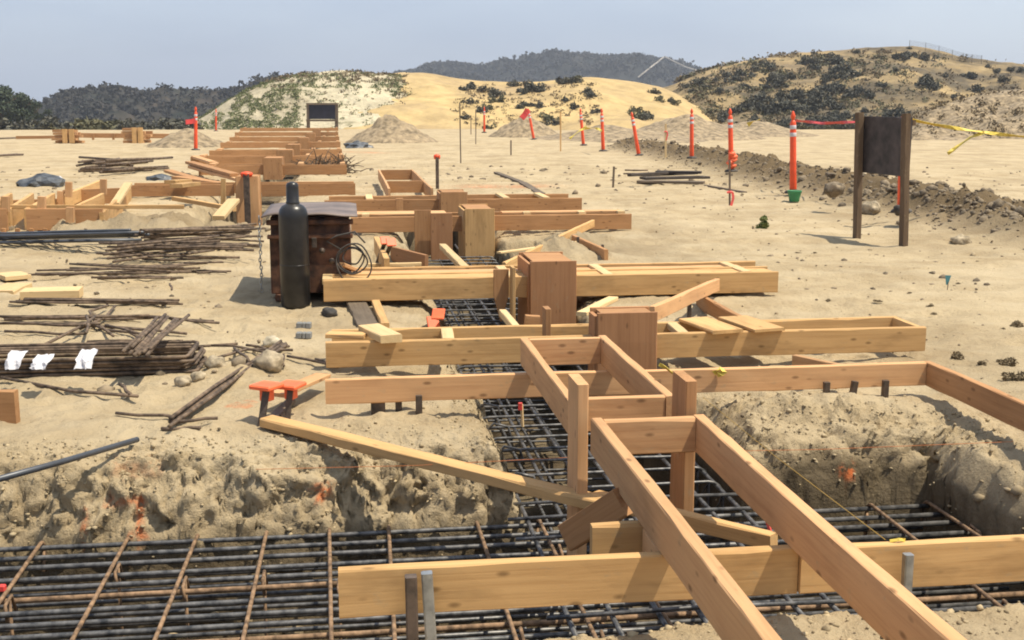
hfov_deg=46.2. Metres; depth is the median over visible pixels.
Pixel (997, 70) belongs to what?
shrub
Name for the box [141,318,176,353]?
rebar rod
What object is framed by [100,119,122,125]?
shrub
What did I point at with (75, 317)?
rebar rod
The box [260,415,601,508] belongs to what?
brace
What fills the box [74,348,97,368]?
paper tag
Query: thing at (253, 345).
rebar rod
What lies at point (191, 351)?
bent bar
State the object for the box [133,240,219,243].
rebar rod
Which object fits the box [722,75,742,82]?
shrub
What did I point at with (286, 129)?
footing form
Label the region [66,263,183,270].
rebar rod
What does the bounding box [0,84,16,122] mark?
broadleaf tree
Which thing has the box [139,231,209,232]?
rebar rod
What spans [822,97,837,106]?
shrub
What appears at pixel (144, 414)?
rebar rod
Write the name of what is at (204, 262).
rebar rod
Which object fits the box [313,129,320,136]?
column form
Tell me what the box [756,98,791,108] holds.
shrub
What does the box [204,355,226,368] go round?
rock
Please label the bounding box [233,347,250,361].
rebar rod
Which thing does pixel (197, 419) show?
rebar rod
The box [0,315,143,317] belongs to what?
rebar rod
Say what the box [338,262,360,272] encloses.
plank
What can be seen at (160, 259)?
rebar rod
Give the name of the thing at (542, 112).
straw scrub
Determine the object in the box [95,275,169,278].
rebar rod
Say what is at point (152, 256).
rebar rod
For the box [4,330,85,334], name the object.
rebar rod
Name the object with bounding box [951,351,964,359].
weed
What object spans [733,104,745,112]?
shrub
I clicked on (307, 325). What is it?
block
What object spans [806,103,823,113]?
shrub
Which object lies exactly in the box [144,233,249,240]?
rebar rod
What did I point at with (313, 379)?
plank
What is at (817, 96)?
shrub
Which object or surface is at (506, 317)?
brace
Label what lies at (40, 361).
paper tag
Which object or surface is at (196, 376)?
rock
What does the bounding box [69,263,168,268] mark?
rebar rod
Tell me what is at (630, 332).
column form
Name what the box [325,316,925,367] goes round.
footing form
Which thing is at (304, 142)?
column form
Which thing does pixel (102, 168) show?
rebar rod
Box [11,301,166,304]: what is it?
rebar rod
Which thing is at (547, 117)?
shrub
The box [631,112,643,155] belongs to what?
delineator post
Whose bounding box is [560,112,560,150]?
survey lath
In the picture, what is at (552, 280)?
column form
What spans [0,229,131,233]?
steel pipe
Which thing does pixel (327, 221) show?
tool box
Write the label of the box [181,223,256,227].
rebar rod
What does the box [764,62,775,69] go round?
shrub
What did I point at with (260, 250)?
chain
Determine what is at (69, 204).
footing form
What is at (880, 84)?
shrub
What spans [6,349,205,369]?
bent bar
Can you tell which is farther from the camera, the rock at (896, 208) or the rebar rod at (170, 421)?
the rock at (896, 208)
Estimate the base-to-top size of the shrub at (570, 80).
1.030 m
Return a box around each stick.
[520,404,523,426]
[704,184,746,192]
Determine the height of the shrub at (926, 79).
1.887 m
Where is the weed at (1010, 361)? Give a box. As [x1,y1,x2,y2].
[996,357,1018,366]
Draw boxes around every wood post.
[567,374,588,555]
[670,370,696,511]
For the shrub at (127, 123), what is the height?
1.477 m
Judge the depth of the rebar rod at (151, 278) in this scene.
10.59 m
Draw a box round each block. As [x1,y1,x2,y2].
[296,322,311,328]
[296,331,311,338]
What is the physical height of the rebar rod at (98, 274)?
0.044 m
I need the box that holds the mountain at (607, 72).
[429,54,692,87]
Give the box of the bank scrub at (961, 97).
[911,88,1023,137]
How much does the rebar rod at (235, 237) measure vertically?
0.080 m
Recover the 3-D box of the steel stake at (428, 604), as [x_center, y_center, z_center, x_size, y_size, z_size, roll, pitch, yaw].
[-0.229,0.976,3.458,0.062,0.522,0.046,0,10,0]
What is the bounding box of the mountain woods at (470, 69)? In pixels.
[393,47,699,86]
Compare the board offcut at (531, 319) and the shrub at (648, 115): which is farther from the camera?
the shrub at (648, 115)
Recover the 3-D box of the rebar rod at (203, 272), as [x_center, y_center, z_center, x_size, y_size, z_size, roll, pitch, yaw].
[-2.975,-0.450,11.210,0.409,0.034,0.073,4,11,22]
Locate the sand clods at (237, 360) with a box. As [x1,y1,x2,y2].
[0,153,1023,391]
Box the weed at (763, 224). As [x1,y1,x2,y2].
[755,215,769,228]
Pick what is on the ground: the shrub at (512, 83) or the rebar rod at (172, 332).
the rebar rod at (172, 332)
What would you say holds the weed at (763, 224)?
on the ground
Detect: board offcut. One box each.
[358,323,401,342]
[524,314,539,324]
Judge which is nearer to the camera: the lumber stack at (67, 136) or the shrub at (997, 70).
the lumber stack at (67, 136)
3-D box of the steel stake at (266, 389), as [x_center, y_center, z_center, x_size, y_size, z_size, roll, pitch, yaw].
[-1.191,0.479,5.753,0.124,0.342,0.190,5,11,26]
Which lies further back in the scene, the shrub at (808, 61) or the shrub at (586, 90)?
the shrub at (808, 61)
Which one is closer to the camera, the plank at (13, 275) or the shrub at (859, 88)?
the plank at (13, 275)
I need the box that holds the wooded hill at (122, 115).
[14,75,276,123]
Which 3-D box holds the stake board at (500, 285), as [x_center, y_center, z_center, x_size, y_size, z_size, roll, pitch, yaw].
[-0.086,-0.194,9.405,0.121,0.410,0.033,-1,10,-8]
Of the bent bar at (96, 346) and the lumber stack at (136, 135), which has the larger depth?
the lumber stack at (136, 135)
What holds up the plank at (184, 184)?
on the ground
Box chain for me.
[258,215,263,292]
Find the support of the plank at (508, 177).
on the ground
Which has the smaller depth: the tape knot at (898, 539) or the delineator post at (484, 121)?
the tape knot at (898, 539)
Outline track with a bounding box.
[637,56,695,77]
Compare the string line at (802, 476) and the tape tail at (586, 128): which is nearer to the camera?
the string line at (802, 476)
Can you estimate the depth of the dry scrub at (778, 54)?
160.45 m
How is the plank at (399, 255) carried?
on the rebar cage at (655, 609)
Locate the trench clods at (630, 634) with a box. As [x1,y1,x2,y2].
[0,392,1023,639]
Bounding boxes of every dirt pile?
[145,128,223,147]
[346,114,437,143]
[488,116,557,137]
[529,125,708,142]
[639,114,765,140]
[722,120,819,136]
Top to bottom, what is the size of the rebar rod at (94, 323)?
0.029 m
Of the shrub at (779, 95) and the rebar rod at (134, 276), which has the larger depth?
the shrub at (779, 95)
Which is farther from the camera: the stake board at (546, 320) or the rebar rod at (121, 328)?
the rebar rod at (121, 328)
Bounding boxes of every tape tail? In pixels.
[583,127,602,131]
[947,131,983,154]
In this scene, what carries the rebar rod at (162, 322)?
on the rebar rod at (148, 340)
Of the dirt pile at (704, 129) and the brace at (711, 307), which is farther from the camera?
the dirt pile at (704, 129)
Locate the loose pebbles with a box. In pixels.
[0,167,1023,639]
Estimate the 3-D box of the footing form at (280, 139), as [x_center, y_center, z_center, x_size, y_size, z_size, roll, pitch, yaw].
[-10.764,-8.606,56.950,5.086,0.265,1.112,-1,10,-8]
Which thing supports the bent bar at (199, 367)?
on the bent bar at (201, 359)
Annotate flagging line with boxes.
[185,118,195,123]
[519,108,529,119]
[796,119,854,124]
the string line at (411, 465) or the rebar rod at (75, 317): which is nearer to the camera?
the string line at (411, 465)
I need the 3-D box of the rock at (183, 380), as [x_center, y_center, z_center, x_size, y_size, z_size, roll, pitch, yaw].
[-1.776,0.335,6.490,0.111,0.073,0.081,6,12,32]
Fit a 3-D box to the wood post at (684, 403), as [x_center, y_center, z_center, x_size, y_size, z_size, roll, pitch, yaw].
[0.682,0.646,4.819,0.046,0.862,0.203,-1,10,-8]
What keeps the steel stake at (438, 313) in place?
on the ground
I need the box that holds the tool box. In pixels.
[261,202,356,300]
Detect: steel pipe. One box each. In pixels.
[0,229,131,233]
[0,231,143,237]
[0,232,80,234]
[0,237,130,239]
[0,238,141,243]
[0,437,139,481]
[7,238,133,240]
[15,233,149,239]
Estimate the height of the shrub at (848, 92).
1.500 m
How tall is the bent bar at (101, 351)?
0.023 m
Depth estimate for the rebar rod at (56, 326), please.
8.08 m
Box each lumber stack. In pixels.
[51,129,84,142]
[121,127,152,142]
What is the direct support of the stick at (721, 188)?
on the ground
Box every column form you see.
[235,174,261,226]
[263,156,284,179]
[276,149,293,163]
[286,144,300,154]
[297,137,309,148]
[306,133,315,141]
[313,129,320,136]
[437,189,467,211]
[458,204,494,264]
[518,251,576,324]
[588,306,657,396]
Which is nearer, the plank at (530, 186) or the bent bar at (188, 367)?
the bent bar at (188, 367)
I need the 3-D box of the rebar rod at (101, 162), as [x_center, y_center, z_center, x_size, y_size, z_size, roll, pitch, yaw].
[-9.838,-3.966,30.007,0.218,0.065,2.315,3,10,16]
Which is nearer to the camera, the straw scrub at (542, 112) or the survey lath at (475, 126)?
the survey lath at (475, 126)
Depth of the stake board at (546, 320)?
7.15 m
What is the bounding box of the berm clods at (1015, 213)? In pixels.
[598,138,1023,249]
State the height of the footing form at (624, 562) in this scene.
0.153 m
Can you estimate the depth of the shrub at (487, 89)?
141.49 m
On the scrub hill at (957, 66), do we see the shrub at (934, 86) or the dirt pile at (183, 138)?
the shrub at (934, 86)
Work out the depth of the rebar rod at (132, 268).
11.04 m
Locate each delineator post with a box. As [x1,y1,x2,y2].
[191,107,199,149]
[214,110,217,130]
[481,107,486,132]
[528,109,536,139]
[579,108,586,145]
[599,108,607,151]
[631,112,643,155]
[687,108,696,158]
[724,108,737,171]
[784,111,796,193]
[890,176,911,212]
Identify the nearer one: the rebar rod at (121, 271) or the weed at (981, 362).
the weed at (981, 362)
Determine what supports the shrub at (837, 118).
on the scrub hill at (957, 66)
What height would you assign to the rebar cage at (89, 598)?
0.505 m
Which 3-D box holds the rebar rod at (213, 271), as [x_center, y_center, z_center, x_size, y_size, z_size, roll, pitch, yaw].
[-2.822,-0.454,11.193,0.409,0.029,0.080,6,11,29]
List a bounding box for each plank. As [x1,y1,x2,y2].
[0,153,23,156]
[0,271,30,280]
[0,283,31,293]
[0,389,19,423]
[20,286,83,299]
[164,169,204,178]
[164,179,191,183]
[170,182,200,187]
[171,176,220,181]
[185,161,239,175]
[188,165,235,180]
[191,156,216,163]
[212,198,239,219]
[269,399,295,416]
[274,373,330,397]
[325,331,366,338]
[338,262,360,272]
[347,301,377,327]
[368,262,421,266]
[372,300,389,327]
[374,237,389,266]
[390,246,427,266]
[494,172,523,182]
[496,241,576,253]
[519,182,544,193]
[576,296,617,315]
[627,172,668,176]
[637,180,704,183]
[639,176,709,179]
[643,173,693,176]
[655,170,701,173]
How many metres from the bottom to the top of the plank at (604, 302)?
0.033 m
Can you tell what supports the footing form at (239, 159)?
on the ground
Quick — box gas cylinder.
[278,182,310,308]
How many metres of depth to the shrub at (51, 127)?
102.70 m
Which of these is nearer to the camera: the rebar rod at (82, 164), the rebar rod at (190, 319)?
the rebar rod at (190, 319)
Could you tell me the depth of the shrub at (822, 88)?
150.77 m
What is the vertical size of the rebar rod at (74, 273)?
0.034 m
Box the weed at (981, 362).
[977,359,988,365]
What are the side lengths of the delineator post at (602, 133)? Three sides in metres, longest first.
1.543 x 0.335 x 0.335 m
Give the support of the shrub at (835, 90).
on the scrub hill at (957, 66)
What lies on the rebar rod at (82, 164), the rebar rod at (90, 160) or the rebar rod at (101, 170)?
the rebar rod at (90, 160)
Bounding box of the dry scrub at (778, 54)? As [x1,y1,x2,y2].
[672,48,1023,125]
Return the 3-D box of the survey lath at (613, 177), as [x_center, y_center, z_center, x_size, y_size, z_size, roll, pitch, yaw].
[1.930,-2.694,22.833,0.054,0.455,0.022,-1,10,-7]
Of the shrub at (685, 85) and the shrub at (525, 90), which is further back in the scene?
the shrub at (685, 85)
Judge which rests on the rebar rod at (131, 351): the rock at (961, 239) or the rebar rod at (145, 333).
the rebar rod at (145, 333)
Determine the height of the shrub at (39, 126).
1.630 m
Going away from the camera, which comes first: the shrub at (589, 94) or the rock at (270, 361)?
the rock at (270, 361)
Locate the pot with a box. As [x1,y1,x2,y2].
[787,190,801,201]
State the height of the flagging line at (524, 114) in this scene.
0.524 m
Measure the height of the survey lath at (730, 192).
0.758 m
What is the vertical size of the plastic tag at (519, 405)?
0.040 m
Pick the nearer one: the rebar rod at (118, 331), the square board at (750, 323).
the square board at (750, 323)
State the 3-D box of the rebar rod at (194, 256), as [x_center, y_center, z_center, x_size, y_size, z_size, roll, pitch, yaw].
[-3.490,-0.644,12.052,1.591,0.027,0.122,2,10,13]
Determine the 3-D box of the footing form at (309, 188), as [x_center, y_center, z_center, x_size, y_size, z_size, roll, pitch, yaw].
[-4.788,-2.334,21.337,3.970,0.225,0.943,-1,10,-8]
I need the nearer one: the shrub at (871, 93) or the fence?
the shrub at (871, 93)
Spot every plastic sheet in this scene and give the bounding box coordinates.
[16,173,64,186]
[146,173,173,180]
[344,140,373,147]
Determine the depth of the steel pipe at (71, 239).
13.33 m
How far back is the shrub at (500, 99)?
129.61 m
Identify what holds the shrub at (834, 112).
on the scrub hill at (957, 66)
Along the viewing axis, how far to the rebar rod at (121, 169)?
28.24 m
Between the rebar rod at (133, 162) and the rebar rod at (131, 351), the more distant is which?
the rebar rod at (133, 162)
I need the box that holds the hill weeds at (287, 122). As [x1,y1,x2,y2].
[197,72,410,129]
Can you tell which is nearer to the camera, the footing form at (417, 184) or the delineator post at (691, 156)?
the footing form at (417, 184)
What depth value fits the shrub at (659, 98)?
137.37 m
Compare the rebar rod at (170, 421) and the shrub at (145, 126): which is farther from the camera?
the shrub at (145, 126)
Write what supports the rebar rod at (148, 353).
on the rebar rod at (143, 348)
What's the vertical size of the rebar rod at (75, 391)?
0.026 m
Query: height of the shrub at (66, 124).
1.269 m
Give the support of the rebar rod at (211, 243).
on the rebar rod at (244, 245)
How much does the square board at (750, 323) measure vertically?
0.024 m
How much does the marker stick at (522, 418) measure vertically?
0.119 m
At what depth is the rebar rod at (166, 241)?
12.07 m
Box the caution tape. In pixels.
[913,119,1023,137]
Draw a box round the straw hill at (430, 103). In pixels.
[343,72,712,129]
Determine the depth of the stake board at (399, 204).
17.21 m
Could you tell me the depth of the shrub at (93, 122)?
110.26 m
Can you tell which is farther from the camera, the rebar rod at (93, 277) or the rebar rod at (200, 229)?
the rebar rod at (200, 229)
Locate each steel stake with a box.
[240,172,252,222]
[249,380,283,426]
[279,380,306,418]
[371,403,384,414]
[375,237,388,262]
[386,238,395,255]
[395,402,401,411]
[405,573,418,639]
[416,395,421,414]
[421,570,436,639]
[422,316,439,326]
[431,308,446,326]
[434,154,439,188]
[687,304,691,317]
[823,381,830,392]
[849,380,858,393]
[881,380,888,397]
[901,552,913,592]
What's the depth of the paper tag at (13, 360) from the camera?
6.30 m
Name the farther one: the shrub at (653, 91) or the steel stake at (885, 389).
the shrub at (653, 91)
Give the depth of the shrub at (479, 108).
124.82 m
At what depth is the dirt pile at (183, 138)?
48.78 m
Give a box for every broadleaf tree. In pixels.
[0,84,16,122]
[0,92,35,122]
[31,100,51,119]
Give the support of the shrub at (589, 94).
on the straw hill at (430, 103)
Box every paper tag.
[5,350,27,369]
[30,354,53,369]
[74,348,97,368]
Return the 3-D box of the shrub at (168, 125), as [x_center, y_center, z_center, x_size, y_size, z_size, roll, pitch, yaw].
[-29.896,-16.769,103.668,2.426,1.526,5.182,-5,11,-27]
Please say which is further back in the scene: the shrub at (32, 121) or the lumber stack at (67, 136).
the shrub at (32, 121)
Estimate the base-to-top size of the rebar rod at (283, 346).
0.030 m
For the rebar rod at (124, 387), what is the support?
on the ground
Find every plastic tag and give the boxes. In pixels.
[0,584,6,591]
[518,402,521,409]
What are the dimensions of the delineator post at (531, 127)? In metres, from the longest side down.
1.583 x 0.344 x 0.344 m
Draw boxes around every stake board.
[221,179,225,203]
[396,198,402,210]
[414,210,430,254]
[430,213,452,259]
[493,269,508,320]
[510,265,515,318]
[542,306,550,335]
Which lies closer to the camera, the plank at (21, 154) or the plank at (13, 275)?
the plank at (13, 275)
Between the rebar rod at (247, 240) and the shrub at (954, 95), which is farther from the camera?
the shrub at (954, 95)
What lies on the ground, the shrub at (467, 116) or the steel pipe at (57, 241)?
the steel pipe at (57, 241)
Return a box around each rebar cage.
[0,500,1023,639]
[406,244,846,637]
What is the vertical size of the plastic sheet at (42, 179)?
0.279 m
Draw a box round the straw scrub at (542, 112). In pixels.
[450,82,602,124]
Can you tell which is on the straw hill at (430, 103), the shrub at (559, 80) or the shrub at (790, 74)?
the shrub at (559, 80)
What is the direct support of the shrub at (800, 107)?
on the scrub hill at (957, 66)
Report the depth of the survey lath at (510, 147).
39.77 m
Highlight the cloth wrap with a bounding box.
[726,152,737,167]
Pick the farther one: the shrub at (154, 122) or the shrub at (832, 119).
the shrub at (832, 119)
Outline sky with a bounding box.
[0,0,1023,101]
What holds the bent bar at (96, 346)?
on the bent bar at (197, 355)
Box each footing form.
[0,179,183,231]
[16,133,168,139]
[131,181,355,196]
[190,153,343,163]
[199,161,346,174]
[209,148,341,155]
[220,141,340,147]
[229,135,338,141]
[235,131,337,135]
[240,127,337,130]
[322,261,778,301]
[324,193,581,210]
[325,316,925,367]
[325,354,1023,430]
[338,520,1023,618]
[351,209,631,232]
[378,169,432,195]
[520,335,671,432]
[590,414,966,639]
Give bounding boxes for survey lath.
[459,102,460,162]
[475,109,475,143]
[510,140,511,154]
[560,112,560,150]
[612,166,614,187]
[664,124,667,156]
[727,160,733,205]
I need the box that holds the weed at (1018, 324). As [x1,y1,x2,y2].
[1009,319,1023,327]
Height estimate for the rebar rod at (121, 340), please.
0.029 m
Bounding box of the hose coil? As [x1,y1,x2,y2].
[326,231,371,277]
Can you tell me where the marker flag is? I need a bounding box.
[945,275,950,289]
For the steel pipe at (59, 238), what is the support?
on the steel pipe at (71, 239)
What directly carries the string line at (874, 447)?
on the ground
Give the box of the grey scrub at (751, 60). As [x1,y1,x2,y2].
[675,52,948,125]
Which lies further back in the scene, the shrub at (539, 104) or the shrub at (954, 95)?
the shrub at (954, 95)
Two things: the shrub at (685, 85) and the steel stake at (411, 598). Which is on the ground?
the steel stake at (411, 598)
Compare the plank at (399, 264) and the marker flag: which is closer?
the marker flag
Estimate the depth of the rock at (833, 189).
17.15 m
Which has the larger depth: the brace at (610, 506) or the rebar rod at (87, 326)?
the rebar rod at (87, 326)
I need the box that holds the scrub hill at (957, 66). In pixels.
[663,46,1023,125]
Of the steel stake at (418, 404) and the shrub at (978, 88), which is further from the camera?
the shrub at (978, 88)
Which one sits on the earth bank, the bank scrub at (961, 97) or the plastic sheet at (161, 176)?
the bank scrub at (961, 97)
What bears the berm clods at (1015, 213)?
on the ground
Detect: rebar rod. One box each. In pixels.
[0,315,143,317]
[0,322,90,326]
[0,376,138,397]
[1,314,149,318]
[2,322,99,324]
[3,318,152,319]
[3,322,84,326]
[4,317,150,320]
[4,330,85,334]
[9,301,92,302]
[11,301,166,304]
[23,298,178,302]
[24,297,179,300]
[31,271,191,275]
[35,270,196,272]
[36,267,197,270]
[37,271,198,275]
[45,315,95,342]
[59,270,130,275]
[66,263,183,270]
[68,267,199,275]
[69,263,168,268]
[69,267,171,271]
[74,263,207,271]
[76,163,92,166]
[78,156,119,159]
[78,159,104,162]
[78,169,152,171]
[79,305,115,329]
[81,166,156,169]
[84,162,133,166]
[84,314,89,333]
[86,340,171,341]
[87,339,179,340]
[88,304,114,336]
[91,275,137,278]
[92,160,142,163]
[92,325,186,334]
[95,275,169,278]
[95,325,136,336]
[96,252,239,258]
[98,241,246,246]
[98,264,183,268]
[99,167,168,173]
[99,242,242,248]
[101,162,147,166]
[102,165,167,171]
[103,250,152,255]
[105,156,172,161]
[105,160,153,165]
[105,239,206,251]
[105,324,144,336]
[107,246,253,250]
[107,249,191,259]
[109,277,183,278]
[112,241,260,245]
[112,250,214,262]
[115,411,170,416]
[117,235,219,246]
[118,382,131,394]
[121,316,157,352]
[123,250,167,253]
[127,329,152,354]
[130,313,166,348]
[132,327,160,356]
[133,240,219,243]
[133,246,219,250]
[134,231,251,235]
[134,315,168,351]
[137,318,177,355]
[139,226,254,230]
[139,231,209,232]
[141,236,178,238]
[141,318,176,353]
[142,258,226,260]
[144,227,265,231]
[144,230,249,236]
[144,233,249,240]
[144,246,229,248]
[144,249,218,250]
[144,303,182,304]
[144,316,219,323]
[145,319,179,356]
[148,313,189,349]
[149,237,263,241]
[150,315,213,320]
[161,426,200,430]
[168,340,281,419]
[168,342,282,422]
[168,344,280,427]
[175,343,287,424]
[178,417,217,422]
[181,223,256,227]
[181,342,286,414]
[183,261,223,263]
[185,234,257,236]
[192,271,211,273]
[195,269,230,271]
[197,269,226,272]
[198,348,292,363]
[199,342,237,346]
[207,235,256,239]
[211,344,262,352]
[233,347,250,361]
[246,344,265,347]
[287,355,325,364]
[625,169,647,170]
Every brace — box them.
[172,196,236,211]
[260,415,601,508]
[439,244,468,265]
[499,309,518,324]
[502,220,594,264]
[557,488,632,550]
[571,235,607,259]
[593,490,777,545]
[649,278,719,320]
[696,297,740,319]
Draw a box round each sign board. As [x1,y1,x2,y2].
[306,103,337,127]
[853,112,915,246]
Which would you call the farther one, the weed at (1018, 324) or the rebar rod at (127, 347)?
the weed at (1018, 324)
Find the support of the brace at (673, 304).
attached to the steel stake at (689, 308)
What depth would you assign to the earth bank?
71.70 m
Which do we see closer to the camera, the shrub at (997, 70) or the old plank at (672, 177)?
the old plank at (672, 177)
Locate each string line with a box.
[256,457,567,469]
[704,398,885,539]
[751,441,1012,450]
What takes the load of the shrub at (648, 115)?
on the straw hill at (430, 103)
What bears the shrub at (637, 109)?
on the straw hill at (430, 103)
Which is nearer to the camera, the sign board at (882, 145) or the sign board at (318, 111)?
the sign board at (882, 145)
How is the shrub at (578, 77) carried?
on the straw hill at (430, 103)
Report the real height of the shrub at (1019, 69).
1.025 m
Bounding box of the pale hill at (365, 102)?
[188,70,407,129]
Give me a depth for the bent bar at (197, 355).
6.79 m
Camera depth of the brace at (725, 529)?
4.26 m
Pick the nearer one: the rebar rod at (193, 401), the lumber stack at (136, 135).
the rebar rod at (193, 401)
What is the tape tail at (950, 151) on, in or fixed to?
hanging from the caution tape
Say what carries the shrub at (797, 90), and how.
on the scrub hill at (957, 66)
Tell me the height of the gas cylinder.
0.976 m
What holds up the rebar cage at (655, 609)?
on the ground
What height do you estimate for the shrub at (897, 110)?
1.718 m
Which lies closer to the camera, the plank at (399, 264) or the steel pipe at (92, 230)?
the plank at (399, 264)
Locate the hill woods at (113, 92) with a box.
[15,69,363,125]
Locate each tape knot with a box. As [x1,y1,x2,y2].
[659,363,672,373]
[712,367,726,376]
[889,538,905,542]
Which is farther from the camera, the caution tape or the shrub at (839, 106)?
the shrub at (839, 106)
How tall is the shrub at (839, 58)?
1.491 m
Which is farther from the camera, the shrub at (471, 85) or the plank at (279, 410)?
the shrub at (471, 85)
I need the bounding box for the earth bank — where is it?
[911,89,1023,140]
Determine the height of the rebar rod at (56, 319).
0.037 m
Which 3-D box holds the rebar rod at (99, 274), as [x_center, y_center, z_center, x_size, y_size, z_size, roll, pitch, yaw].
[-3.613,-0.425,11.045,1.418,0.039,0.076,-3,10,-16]
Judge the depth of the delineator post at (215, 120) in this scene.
83.36 m
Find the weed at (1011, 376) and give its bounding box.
[1000,371,1023,380]
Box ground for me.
[0,129,1023,639]
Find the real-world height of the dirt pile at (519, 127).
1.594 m
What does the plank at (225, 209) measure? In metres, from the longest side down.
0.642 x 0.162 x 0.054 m
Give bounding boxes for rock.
[174,375,191,386]
[190,370,205,381]
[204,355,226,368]
[253,349,283,372]
[263,335,279,347]
[321,307,337,316]
[823,181,844,197]
[862,201,880,214]
[893,205,909,215]
[950,234,970,244]
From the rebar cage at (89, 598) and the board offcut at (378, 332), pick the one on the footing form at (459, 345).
the board offcut at (378, 332)
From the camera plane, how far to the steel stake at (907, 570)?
3.60 m
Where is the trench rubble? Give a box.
[2,485,1023,639]
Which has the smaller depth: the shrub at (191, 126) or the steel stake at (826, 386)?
the steel stake at (826, 386)
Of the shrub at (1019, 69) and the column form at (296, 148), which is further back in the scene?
the shrub at (1019, 69)
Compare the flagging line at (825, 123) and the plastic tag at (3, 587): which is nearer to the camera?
the plastic tag at (3, 587)
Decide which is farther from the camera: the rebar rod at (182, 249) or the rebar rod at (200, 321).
the rebar rod at (182, 249)
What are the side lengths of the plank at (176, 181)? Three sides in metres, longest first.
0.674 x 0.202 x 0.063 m
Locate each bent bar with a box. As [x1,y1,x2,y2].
[0,340,199,362]
[0,343,198,363]
[0,345,203,366]
[0,348,194,369]
[0,351,194,373]
[0,352,196,373]
[0,355,207,377]
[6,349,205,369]
[15,358,202,377]
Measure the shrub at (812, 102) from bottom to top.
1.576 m
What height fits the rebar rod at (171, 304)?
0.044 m
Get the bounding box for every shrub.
[0,118,21,129]
[16,120,32,129]
[28,115,59,124]
[30,120,65,129]
[33,116,67,129]
[61,121,77,129]
[69,118,113,129]
[83,116,116,129]
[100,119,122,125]
[113,118,141,129]
[136,119,156,129]
[148,120,158,129]
[154,117,184,129]
[174,119,203,129]
[458,86,469,90]
[460,97,478,103]
[461,114,470,118]
[464,81,476,89]
[476,85,493,91]
[476,106,488,112]
[480,103,493,109]
[482,123,496,128]
[487,95,505,102]
[488,88,506,97]
[506,79,521,86]
[515,103,524,108]
[516,79,539,91]
[520,87,532,93]
[520,100,534,106]
[531,82,545,91]
[534,100,543,107]
[539,112,559,121]
[543,119,559,125]
[555,76,574,83]
[563,77,583,83]
[569,101,579,109]
[573,75,583,81]
[582,86,593,93]
[583,91,596,96]
[590,108,600,113]
[625,108,646,119]
[630,105,642,111]
[640,110,653,119]
[647,88,660,93]
[654,95,665,101]
[670,99,681,105]
[681,83,689,88]
[688,76,703,84]
[698,83,710,88]
[715,85,729,93]
[716,112,731,121]
[719,70,730,76]
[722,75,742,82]
[724,105,736,115]
[727,69,755,78]
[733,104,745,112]
[737,82,748,87]
[743,96,757,109]
[748,91,773,101]
[749,101,766,111]
[750,65,764,71]
[751,59,774,66]
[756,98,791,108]
[759,82,768,88]
[762,101,780,114]
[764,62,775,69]
[766,68,792,82]
[770,74,786,83]
[771,77,788,87]
[772,89,785,98]
[774,116,788,124]
[783,90,797,99]
[785,100,798,109]
[786,72,806,79]
[791,102,811,113]
[793,88,807,96]
[794,55,813,64]
[796,87,832,97]
[797,95,818,103]
[803,56,820,64]
[805,114,820,120]
[806,96,825,105]
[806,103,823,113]
[807,63,821,69]
[807,92,822,99]
[815,58,834,64]
[815,83,833,92]
[819,76,829,83]
[819,116,836,124]
[821,52,839,57]
[822,66,837,76]
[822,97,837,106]
[824,80,843,88]
[824,82,841,93]
[824,124,838,128]
[825,73,832,80]
[826,109,839,114]
[828,61,851,72]
[828,114,846,120]
[829,102,845,109]
[831,56,842,63]
[831,56,844,63]
[837,65,848,72]
[837,69,862,79]
[840,87,855,97]
[841,109,854,117]
[851,83,865,90]
[861,106,872,112]
[863,89,875,98]
[875,81,887,86]
[881,109,894,116]
[891,50,912,59]
[893,105,911,116]
[913,52,939,60]
[914,73,933,86]
[925,80,940,90]
[951,92,959,97]
[959,71,978,78]
[965,83,984,92]
[993,68,1000,72]
[997,75,1011,81]
[1006,67,1014,70]
[1016,66,1023,71]
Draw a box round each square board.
[679,317,742,334]
[718,315,784,332]
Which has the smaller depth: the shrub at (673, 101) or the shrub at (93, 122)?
the shrub at (93, 122)
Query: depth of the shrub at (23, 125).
111.21 m
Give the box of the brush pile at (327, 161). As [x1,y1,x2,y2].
[286,147,372,175]
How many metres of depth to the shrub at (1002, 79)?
164.46 m
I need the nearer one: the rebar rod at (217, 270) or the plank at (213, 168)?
the rebar rod at (217, 270)
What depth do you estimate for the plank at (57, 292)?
9.59 m
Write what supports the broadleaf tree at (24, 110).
on the ground
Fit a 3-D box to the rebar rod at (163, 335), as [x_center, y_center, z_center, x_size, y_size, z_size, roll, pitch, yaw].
[-2.034,0.064,7.134,0.030,0.024,1.091,-1,10,-4]
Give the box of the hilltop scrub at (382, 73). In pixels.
[265,69,412,118]
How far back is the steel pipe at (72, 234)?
12.78 m
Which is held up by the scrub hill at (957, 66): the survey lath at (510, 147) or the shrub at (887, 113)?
the shrub at (887, 113)
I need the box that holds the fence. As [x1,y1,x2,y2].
[909,41,981,63]
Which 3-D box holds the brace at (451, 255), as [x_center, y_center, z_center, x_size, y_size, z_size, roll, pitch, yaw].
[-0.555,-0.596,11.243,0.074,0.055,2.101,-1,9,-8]
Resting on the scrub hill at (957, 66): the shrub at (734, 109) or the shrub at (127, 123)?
the shrub at (734, 109)
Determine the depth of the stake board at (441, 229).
14.46 m
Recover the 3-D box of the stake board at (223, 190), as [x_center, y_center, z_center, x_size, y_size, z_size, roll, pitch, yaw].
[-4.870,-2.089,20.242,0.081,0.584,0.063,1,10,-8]
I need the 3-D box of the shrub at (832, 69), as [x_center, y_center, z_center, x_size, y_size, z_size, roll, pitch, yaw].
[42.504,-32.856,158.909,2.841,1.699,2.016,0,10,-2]
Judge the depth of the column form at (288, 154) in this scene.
32.99 m

